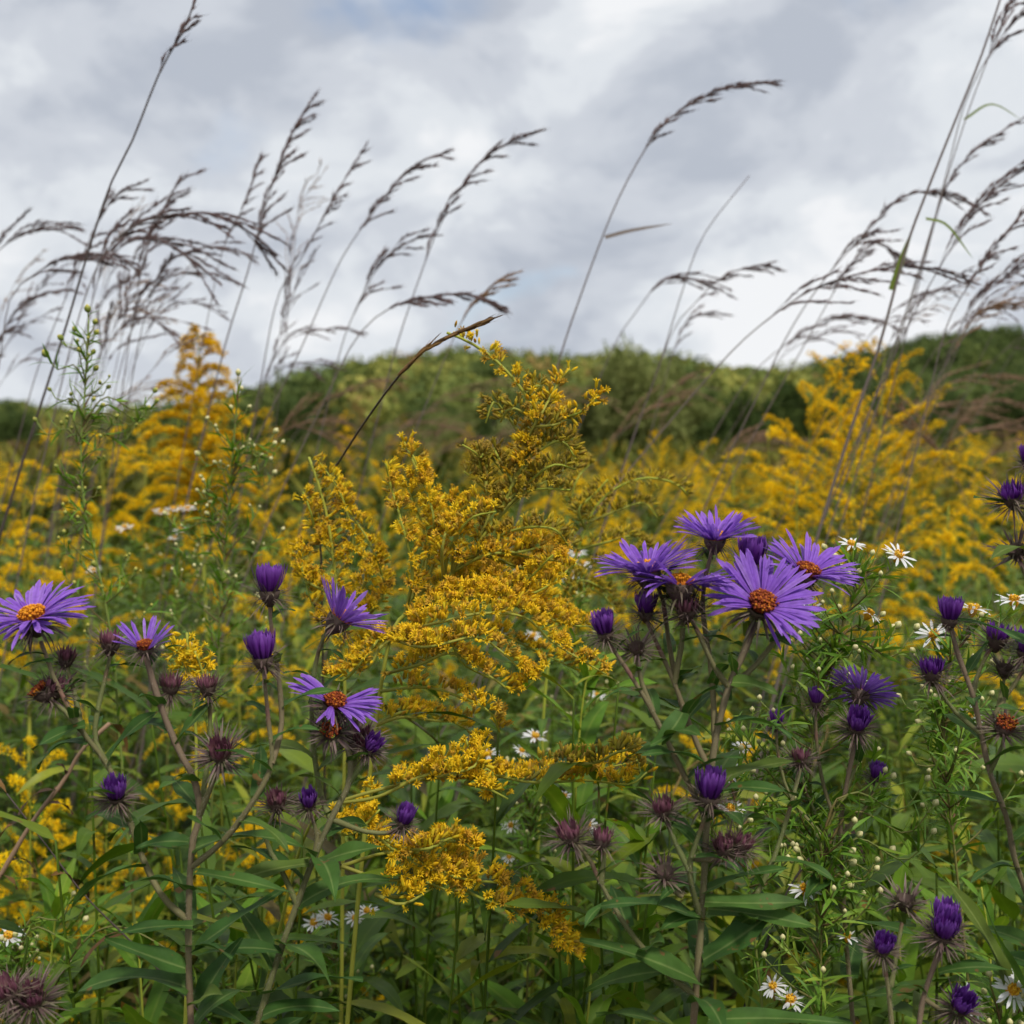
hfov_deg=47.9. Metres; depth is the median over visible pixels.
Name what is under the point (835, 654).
white aster
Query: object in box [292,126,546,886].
grass stalk
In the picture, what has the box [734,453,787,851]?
goldenrod
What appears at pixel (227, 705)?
goldenrod
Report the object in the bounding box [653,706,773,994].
goldenrod
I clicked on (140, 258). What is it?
grass stalk
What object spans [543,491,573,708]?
goldenrod
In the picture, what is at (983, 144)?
grass stalk
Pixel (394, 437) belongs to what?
grass stalk
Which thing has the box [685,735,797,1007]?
white aster
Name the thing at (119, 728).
dead stalk
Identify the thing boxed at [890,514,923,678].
goldenrod
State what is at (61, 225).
grass stalk
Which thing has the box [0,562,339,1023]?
purple aster
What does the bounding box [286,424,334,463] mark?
tree
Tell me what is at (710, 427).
tree
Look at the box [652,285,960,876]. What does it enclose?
grass stalk
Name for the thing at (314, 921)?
white aster
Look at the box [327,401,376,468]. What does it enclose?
tree
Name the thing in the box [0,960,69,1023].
purple aster
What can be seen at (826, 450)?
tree
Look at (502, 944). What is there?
undergrowth
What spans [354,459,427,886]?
goldenrod
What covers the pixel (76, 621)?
goldenrod
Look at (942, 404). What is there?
grass stalk
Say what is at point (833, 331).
grass stalk
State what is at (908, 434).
goldenrod
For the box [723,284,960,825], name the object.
grass stalk
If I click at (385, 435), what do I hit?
tree
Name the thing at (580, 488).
goldenrod
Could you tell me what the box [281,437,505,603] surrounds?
grass stalk
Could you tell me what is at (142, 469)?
grass stalk
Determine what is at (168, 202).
grass stalk
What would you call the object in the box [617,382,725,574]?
grass stalk
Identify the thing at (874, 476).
goldenrod
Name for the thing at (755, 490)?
goldenrod
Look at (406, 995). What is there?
leafy shoot
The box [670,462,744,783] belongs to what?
goldenrod
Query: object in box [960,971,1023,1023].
white aster
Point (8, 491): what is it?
goldenrod
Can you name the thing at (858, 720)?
purple aster
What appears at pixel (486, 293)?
grass stalk
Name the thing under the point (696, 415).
tree
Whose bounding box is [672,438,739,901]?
goldenrod
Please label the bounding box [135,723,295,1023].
goldenrod
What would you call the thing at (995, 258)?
grass stalk
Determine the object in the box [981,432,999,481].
goldenrod
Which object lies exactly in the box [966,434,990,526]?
goldenrod
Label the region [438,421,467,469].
tree
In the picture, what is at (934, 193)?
grass stalk
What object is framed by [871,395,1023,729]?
grass stalk
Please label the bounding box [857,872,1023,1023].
purple aster
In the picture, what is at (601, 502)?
goldenrod
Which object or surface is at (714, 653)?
goldenrod
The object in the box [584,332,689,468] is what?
tree
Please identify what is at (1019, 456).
goldenrod
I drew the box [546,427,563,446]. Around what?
tree
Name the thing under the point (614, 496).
goldenrod
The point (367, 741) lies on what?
purple aster
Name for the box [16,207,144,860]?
grass stalk
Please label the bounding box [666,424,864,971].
goldenrod
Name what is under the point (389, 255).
grass stalk
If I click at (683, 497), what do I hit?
goldenrod
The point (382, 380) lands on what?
grass stalk
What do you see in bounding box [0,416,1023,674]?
meadow growth
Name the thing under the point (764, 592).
purple aster
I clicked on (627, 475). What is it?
goldenrod
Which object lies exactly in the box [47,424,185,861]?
goldenrod
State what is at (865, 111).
sky
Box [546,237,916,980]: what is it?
grass stalk
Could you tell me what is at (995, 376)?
grass stalk
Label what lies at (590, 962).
leafy shoot
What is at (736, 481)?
goldenrod
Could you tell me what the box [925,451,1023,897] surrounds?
goldenrod
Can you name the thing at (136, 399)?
grass stalk
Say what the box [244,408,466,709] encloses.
grass stalk
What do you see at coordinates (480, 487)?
goldenrod
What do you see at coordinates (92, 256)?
grass stalk
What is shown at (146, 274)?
grass stalk
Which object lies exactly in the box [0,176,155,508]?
grass stalk
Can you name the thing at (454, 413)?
tree
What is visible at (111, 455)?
goldenrod
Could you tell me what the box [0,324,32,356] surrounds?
grass stalk
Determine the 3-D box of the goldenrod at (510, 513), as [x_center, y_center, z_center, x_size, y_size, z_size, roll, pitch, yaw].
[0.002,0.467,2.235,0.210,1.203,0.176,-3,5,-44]
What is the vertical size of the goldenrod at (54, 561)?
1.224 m
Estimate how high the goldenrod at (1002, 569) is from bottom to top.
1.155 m
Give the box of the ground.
[0,449,1023,989]
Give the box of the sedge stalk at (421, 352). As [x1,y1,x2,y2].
[319,313,504,953]
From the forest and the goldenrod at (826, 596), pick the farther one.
the forest
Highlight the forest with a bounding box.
[0,323,1023,440]
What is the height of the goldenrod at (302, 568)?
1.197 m
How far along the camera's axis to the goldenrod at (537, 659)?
1.91 m
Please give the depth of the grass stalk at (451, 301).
1.20 m
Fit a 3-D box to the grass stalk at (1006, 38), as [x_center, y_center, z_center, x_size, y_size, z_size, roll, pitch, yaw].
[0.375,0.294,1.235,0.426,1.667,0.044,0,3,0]
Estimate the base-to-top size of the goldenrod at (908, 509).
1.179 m
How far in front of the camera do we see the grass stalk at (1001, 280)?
1.35 m
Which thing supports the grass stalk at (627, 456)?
on the ground
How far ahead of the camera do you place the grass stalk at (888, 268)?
1.15 m
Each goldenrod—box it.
[0,429,152,895]
[0,454,13,595]
[0,465,26,690]
[0,472,121,952]
[0,489,25,576]
[0,504,172,987]
[0,545,127,1022]
[0,734,84,1023]
[0,880,49,1023]
[2,817,135,990]
[31,948,103,1023]
[38,822,176,1023]
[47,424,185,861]
[73,514,92,668]
[84,463,228,988]
[91,385,273,961]
[104,441,120,523]
[112,767,220,1019]
[135,322,259,1021]
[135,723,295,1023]
[142,593,327,988]
[147,499,243,932]
[161,632,246,1023]
[167,371,308,904]
[202,824,324,1020]
[216,477,318,982]
[229,451,396,1023]
[238,518,362,992]
[254,869,302,955]
[259,728,657,994]
[272,320,616,1023]
[304,568,380,984]
[336,713,427,987]
[338,464,379,692]
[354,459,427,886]
[354,958,390,1023]
[369,510,487,967]
[376,461,408,672]
[406,499,438,678]
[411,652,489,934]
[458,459,494,715]
[460,443,481,611]
[470,451,503,712]
[474,443,549,938]
[485,552,587,941]
[495,452,695,1011]
[497,442,544,756]
[508,399,604,981]
[533,443,554,587]
[534,476,633,963]
[537,537,664,991]
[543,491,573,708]
[546,520,577,742]
[567,509,692,966]
[574,467,595,646]
[585,477,623,643]
[590,471,627,737]
[596,465,651,719]
[597,460,626,668]
[617,463,632,491]
[620,530,705,875]
[634,429,683,862]
[634,450,658,544]
[648,464,677,714]
[653,442,679,539]
[653,492,708,797]
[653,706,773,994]
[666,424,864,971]
[668,455,685,491]
[669,463,788,962]
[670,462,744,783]
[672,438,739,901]
[676,449,703,681]
[677,473,719,681]
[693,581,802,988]
[694,474,886,975]
[723,398,937,951]
[726,467,746,504]
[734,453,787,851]
[745,487,780,659]
[747,473,760,530]
[750,381,853,903]
[760,340,954,955]
[766,554,847,823]
[773,454,807,666]
[775,950,846,1007]
[795,336,961,843]
[839,582,932,928]
[842,459,976,908]
[853,457,908,782]
[862,372,973,876]
[863,500,1023,940]
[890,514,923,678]
[893,602,921,785]
[896,510,973,806]
[913,822,1023,1018]
[921,459,947,505]
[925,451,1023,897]
[936,425,991,781]
[950,480,996,785]
[951,476,1023,877]
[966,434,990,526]
[970,476,992,586]
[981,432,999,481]
[1009,432,1023,579]
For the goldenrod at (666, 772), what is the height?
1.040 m
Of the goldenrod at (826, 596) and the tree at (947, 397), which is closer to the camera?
the goldenrod at (826, 596)
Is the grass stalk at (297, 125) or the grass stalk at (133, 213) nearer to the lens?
the grass stalk at (297, 125)
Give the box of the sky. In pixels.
[0,0,1023,433]
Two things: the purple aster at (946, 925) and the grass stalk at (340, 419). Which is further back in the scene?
the grass stalk at (340, 419)
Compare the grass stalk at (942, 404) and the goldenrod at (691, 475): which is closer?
the grass stalk at (942, 404)
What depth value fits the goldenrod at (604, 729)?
1.60 m
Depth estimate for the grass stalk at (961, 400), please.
1.83 m
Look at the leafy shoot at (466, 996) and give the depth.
0.79 m
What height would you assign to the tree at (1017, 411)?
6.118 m
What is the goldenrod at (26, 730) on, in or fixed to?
on the ground
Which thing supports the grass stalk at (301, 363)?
on the ground
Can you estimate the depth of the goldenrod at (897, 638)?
1.51 m
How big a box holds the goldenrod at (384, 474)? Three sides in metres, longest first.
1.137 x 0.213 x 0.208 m
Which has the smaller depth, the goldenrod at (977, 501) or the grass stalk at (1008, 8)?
the grass stalk at (1008, 8)
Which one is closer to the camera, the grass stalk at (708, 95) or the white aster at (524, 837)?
the white aster at (524, 837)
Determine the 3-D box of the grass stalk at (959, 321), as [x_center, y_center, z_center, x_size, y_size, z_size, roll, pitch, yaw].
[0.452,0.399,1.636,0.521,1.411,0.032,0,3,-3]
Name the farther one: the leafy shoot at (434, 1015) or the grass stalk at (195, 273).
the grass stalk at (195, 273)
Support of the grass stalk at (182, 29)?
on the ground
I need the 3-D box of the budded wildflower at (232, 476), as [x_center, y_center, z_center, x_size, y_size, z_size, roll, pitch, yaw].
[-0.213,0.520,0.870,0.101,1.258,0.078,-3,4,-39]
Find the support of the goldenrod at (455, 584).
on the ground
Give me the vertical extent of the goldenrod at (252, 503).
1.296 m
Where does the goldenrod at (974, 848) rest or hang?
on the ground
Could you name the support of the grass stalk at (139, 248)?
on the ground
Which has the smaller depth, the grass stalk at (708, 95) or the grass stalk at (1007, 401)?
the grass stalk at (708, 95)
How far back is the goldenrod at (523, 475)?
3.46 m
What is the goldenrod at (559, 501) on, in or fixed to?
on the ground
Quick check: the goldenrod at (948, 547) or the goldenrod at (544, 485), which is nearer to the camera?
the goldenrod at (948, 547)
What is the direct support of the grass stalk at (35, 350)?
on the ground
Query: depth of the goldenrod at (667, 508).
4.53 m
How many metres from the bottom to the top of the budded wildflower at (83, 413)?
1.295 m
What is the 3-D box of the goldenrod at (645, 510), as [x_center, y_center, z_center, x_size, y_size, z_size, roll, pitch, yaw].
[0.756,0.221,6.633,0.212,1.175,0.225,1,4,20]
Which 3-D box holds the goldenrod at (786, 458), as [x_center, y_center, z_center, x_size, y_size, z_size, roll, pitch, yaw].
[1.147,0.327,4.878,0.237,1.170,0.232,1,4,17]
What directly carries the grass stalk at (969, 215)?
on the ground
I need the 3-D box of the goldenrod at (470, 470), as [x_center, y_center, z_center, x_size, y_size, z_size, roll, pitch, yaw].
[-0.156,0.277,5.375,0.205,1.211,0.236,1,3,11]
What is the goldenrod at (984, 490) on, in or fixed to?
on the ground
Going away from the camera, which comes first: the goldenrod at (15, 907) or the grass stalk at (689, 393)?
the goldenrod at (15, 907)
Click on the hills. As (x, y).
(479, 432)
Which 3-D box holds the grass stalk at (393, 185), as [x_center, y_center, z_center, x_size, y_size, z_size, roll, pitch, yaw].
[-0.338,0.354,1.334,0.558,1.535,0.037,0,3,0]
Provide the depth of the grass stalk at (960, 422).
3.94 m
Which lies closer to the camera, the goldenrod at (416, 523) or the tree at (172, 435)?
the goldenrod at (416, 523)
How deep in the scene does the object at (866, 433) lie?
36.99 m
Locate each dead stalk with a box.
[0,722,127,889]
[0,779,210,1023]
[743,822,864,1006]
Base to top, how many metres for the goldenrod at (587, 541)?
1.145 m
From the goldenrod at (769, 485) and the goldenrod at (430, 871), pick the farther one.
the goldenrod at (769, 485)
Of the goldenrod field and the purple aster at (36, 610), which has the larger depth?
the goldenrod field
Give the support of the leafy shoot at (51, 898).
on the ground
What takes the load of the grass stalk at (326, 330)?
on the ground
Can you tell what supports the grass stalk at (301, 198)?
on the ground
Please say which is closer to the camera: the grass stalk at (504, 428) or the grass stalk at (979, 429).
the grass stalk at (979, 429)
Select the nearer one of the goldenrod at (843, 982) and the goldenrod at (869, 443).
the goldenrod at (843, 982)
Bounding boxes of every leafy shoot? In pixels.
[0,852,124,1023]
[56,876,257,1023]
[162,874,323,1023]
[285,849,427,1023]
[363,781,490,1023]
[429,941,538,1022]
[471,628,663,1023]
[495,931,640,1023]
[534,799,746,1023]
[674,922,816,1008]
[817,835,1018,1023]
[906,852,1023,1022]
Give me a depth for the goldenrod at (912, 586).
1.71 m
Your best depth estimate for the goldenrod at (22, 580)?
1.61 m
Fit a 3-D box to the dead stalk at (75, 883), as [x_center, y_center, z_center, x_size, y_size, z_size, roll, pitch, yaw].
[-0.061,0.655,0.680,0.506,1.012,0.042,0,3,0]
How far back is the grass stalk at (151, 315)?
1.50 m
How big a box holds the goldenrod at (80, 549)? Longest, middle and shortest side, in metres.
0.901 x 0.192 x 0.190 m
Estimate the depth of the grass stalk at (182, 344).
1.40 m
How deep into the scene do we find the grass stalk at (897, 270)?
1.05 m
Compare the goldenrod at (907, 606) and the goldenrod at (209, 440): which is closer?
the goldenrod at (209, 440)
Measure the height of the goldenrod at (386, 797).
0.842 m
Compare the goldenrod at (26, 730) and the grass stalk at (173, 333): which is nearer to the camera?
the goldenrod at (26, 730)
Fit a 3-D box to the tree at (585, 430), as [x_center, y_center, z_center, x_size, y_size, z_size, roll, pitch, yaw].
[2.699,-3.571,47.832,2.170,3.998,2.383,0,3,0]
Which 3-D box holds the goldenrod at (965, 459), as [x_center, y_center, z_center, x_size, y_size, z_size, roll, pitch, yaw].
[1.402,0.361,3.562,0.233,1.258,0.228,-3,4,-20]
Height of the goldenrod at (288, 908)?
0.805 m
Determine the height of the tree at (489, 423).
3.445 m
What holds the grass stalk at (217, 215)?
on the ground
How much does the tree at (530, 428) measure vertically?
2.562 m
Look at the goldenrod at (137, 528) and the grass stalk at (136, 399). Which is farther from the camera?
the grass stalk at (136, 399)
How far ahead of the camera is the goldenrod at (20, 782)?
0.90 m
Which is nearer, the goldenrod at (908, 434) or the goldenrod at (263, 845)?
the goldenrod at (263, 845)
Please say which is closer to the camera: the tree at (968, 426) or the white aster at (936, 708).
the white aster at (936, 708)
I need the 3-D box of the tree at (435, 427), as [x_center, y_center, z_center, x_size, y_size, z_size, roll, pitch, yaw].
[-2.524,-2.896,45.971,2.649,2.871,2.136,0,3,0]
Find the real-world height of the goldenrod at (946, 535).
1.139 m
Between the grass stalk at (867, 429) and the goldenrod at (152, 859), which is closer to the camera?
the goldenrod at (152, 859)
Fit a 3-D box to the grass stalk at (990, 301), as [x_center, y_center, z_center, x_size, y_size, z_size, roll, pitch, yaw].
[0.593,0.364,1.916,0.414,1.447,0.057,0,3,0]
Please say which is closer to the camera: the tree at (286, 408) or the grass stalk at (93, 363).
the grass stalk at (93, 363)
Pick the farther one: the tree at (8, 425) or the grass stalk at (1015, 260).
the tree at (8, 425)
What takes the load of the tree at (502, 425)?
on the ground
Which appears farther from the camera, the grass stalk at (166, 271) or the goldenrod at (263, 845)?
the grass stalk at (166, 271)
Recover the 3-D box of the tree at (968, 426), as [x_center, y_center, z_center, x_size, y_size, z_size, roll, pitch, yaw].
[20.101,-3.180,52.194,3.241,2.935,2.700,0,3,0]
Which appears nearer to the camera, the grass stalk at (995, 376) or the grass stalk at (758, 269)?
the grass stalk at (758, 269)
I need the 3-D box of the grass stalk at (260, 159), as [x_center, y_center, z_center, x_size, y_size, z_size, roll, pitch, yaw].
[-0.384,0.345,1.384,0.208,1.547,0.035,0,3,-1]
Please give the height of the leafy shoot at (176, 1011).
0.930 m
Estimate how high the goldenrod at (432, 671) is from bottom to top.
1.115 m
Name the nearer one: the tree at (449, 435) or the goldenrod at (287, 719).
the goldenrod at (287, 719)
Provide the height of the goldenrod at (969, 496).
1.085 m
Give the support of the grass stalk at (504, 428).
on the ground
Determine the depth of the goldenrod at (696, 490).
3.85 m
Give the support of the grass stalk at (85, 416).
on the ground
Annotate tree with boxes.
[0,403,42,445]
[145,419,186,456]
[260,394,322,446]
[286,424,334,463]
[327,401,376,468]
[375,420,435,467]
[380,391,468,446]
[417,404,480,471]
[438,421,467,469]
[477,406,524,444]
[483,419,516,457]
[517,417,554,451]
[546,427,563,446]
[559,379,598,469]
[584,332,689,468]
[649,357,719,468]
[690,438,723,458]
[692,413,735,466]
[717,386,782,452]
[765,379,833,448]
[817,421,860,463]
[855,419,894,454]
[909,386,991,446]
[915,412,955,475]
[922,410,988,467]
[980,379,1023,443]
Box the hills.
[1,348,1023,451]
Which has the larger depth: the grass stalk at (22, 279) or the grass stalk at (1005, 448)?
the grass stalk at (1005, 448)
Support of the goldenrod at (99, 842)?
on the ground
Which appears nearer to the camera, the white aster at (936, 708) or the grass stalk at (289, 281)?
the white aster at (936, 708)
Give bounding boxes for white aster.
[0,891,322,1023]
[88,505,217,940]
[302,905,385,1023]
[437,533,626,1009]
[485,729,597,1012]
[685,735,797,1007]
[720,532,920,1012]
[743,759,939,1023]
[896,592,1023,1022]
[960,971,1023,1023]
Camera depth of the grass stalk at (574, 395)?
4.00 m
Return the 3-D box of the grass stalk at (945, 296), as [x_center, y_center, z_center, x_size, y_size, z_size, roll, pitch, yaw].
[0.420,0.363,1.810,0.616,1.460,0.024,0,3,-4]
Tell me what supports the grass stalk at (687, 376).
on the ground
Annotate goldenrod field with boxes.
[0,409,1022,532]
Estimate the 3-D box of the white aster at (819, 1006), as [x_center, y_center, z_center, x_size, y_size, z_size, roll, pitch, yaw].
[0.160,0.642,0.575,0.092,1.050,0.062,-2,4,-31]
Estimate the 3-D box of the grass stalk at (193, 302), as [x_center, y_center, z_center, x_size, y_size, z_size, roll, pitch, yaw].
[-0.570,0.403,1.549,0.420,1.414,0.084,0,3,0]
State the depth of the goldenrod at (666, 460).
7.35 m
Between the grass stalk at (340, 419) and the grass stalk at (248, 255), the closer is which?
the grass stalk at (248, 255)
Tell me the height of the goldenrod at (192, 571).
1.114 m
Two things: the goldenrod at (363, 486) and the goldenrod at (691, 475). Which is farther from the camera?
the goldenrod at (691, 475)
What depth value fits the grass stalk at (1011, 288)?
1.39 m
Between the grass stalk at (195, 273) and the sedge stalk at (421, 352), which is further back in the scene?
the grass stalk at (195, 273)
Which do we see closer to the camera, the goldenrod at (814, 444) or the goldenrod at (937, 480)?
the goldenrod at (814, 444)
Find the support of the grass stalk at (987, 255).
on the ground
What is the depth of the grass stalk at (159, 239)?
1.25 m
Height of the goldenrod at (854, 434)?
1.254 m
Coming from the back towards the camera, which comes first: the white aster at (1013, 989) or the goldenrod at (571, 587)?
the goldenrod at (571, 587)
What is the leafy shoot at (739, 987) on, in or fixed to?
on the ground
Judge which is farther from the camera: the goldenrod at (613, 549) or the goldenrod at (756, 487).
the goldenrod at (756, 487)
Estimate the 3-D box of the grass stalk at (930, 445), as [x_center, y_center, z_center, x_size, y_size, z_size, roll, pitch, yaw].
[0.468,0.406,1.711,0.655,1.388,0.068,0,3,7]
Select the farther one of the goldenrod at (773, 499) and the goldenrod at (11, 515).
the goldenrod at (11, 515)
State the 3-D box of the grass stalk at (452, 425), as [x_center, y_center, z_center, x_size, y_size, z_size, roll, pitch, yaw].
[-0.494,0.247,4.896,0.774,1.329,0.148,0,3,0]
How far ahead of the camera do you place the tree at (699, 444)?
54.52 m
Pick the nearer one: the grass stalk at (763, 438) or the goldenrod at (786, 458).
the grass stalk at (763, 438)
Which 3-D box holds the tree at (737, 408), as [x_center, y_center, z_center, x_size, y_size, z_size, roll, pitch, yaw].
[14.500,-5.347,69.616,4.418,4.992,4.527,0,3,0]
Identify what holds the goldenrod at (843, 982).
on the ground
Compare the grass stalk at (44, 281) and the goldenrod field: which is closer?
the grass stalk at (44, 281)
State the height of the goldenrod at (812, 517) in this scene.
1.166 m
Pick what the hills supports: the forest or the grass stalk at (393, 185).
the forest
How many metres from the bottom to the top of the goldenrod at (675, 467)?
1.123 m
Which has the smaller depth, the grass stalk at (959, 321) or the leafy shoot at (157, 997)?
the leafy shoot at (157, 997)
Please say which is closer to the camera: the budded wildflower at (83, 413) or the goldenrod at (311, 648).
the budded wildflower at (83, 413)
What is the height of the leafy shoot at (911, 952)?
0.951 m
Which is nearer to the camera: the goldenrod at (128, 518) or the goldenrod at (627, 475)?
the goldenrod at (128, 518)
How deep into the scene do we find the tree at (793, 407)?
76.85 m
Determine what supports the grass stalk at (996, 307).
on the ground
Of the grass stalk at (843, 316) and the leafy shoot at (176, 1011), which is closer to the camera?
the leafy shoot at (176, 1011)
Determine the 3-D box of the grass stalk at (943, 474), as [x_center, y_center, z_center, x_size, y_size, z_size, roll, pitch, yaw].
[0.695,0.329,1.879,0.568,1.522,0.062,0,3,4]
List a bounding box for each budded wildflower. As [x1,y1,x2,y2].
[31,304,172,1015]
[154,364,292,1019]
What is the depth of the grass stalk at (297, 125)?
1.25 m
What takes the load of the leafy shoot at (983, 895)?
on the ground
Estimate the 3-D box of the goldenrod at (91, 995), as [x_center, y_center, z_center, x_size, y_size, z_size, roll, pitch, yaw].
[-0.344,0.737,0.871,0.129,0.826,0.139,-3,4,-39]
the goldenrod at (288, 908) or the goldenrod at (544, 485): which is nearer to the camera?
the goldenrod at (288, 908)
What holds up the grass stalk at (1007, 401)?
on the ground
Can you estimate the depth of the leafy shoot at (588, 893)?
0.66 m
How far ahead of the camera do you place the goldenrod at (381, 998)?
1.06 m
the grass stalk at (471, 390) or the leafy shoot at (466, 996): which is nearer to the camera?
the leafy shoot at (466, 996)
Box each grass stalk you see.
[0,0,203,538]
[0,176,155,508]
[0,206,91,249]
[0,206,172,789]
[0,206,292,682]
[0,249,46,315]
[0,251,141,358]
[0,266,179,597]
[0,274,165,774]
[0,288,84,339]
[0,291,173,525]
[0,298,180,556]
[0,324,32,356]
[0,325,213,603]
[0,341,85,383]
[0,424,214,643]
[1,261,88,355]
[2,258,207,779]
[2,266,148,501]
[2,306,64,349]
[3,282,230,819]
[4,196,249,919]
[5,219,164,852]
[6,376,189,658]
[14,195,157,846]
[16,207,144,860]
[34,213,163,834]
[36,249,248,822]
[37,273,211,798]
[65,239,259,860]
[68,167,207,861]
[97,147,456,884]
[103,346,346,894]
[114,89,326,1004]
[117,291,512,1005]
[130,150,271,913]
[145,319,370,855]
[146,391,361,825]
[178,245,321,763]
[181,413,368,632]
[189,375,411,707]
[212,141,373,713]
[219,417,443,704]
[235,233,302,896]
[239,159,329,851]
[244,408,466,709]
[246,227,442,899]
[274,270,522,918]
[277,376,522,723]
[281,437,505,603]
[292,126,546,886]
[304,369,711,931]
[306,260,980,990]
[350,413,479,565]
[391,416,528,560]
[430,79,786,942]
[434,387,630,736]
[445,271,736,820]
[489,176,748,1004]
[491,422,792,733]
[503,260,786,960]
[524,320,869,927]
[535,312,903,829]
[540,187,990,989]
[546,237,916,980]
[599,304,735,677]
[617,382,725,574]
[619,433,817,713]
[631,252,1003,826]
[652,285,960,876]
[661,277,980,799]
[663,406,920,665]
[683,411,877,682]
[684,284,1023,893]
[709,0,1000,995]
[710,160,1023,893]
[716,0,1023,991]
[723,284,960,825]
[725,301,1019,824]
[730,8,1023,989]
[747,258,1023,966]
[747,335,1023,757]
[777,254,1023,887]
[788,117,1023,957]
[790,291,1004,780]
[810,385,1010,713]
[813,297,1023,747]
[821,383,1023,757]
[822,336,1023,765]
[824,360,1023,760]
[834,206,1023,842]
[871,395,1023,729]
[871,427,1023,713]
[876,418,1023,606]
[877,285,1023,607]
[879,397,1022,590]
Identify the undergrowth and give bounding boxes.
[0,474,1023,1023]
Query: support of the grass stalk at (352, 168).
on the ground
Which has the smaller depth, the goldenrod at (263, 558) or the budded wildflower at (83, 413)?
the budded wildflower at (83, 413)
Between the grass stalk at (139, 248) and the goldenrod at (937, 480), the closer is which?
the grass stalk at (139, 248)
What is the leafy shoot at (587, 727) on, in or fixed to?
on the ground
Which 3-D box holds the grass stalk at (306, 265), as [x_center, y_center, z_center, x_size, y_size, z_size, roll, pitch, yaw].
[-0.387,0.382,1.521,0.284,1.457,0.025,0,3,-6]
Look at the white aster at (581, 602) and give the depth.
1.00 m
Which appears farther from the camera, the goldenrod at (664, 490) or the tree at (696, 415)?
the tree at (696, 415)
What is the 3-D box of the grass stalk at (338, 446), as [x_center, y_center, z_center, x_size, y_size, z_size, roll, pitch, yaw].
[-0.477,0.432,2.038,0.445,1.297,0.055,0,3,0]
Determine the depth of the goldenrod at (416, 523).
4.99 m
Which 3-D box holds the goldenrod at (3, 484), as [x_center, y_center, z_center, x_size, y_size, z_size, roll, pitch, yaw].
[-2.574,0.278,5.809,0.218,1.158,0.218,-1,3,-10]
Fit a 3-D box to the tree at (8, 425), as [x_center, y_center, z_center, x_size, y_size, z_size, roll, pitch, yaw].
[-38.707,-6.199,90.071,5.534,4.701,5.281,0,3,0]
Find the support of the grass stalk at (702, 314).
on the ground
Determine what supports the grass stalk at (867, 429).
on the ground
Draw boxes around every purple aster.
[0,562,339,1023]
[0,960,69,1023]
[163,577,420,1023]
[537,504,862,1023]
[753,663,917,1023]
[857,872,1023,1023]
[899,594,1023,946]
[958,442,1023,966]
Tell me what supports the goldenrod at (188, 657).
on the ground
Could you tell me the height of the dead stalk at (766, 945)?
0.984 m
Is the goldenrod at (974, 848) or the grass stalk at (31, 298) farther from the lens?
the grass stalk at (31, 298)
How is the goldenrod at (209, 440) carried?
on the ground
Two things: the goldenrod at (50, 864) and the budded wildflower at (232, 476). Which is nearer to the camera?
the budded wildflower at (232, 476)
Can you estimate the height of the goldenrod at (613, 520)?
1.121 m
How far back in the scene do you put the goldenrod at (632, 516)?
4.04 m
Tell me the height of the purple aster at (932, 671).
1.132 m
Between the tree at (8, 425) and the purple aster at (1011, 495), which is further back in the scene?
the tree at (8, 425)
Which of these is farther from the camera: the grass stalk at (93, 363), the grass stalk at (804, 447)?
the grass stalk at (804, 447)
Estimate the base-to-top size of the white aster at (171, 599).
1.137 m
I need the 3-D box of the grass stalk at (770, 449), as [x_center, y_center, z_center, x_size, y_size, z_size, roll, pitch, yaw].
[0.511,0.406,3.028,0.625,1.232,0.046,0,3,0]
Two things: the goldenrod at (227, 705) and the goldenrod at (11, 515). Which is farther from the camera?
the goldenrod at (11, 515)
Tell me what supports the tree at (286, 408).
on the ground
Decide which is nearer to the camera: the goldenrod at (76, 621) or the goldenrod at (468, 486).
the goldenrod at (76, 621)
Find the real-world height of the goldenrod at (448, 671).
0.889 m
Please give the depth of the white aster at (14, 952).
0.66 m
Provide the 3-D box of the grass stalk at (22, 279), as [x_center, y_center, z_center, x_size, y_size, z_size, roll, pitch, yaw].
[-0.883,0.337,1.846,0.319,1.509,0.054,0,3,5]
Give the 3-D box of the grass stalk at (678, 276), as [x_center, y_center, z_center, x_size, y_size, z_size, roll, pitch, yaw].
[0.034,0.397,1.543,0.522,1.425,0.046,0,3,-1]
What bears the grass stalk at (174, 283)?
on the ground
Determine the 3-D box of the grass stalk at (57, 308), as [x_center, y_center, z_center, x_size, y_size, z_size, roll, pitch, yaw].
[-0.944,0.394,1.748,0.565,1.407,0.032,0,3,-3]

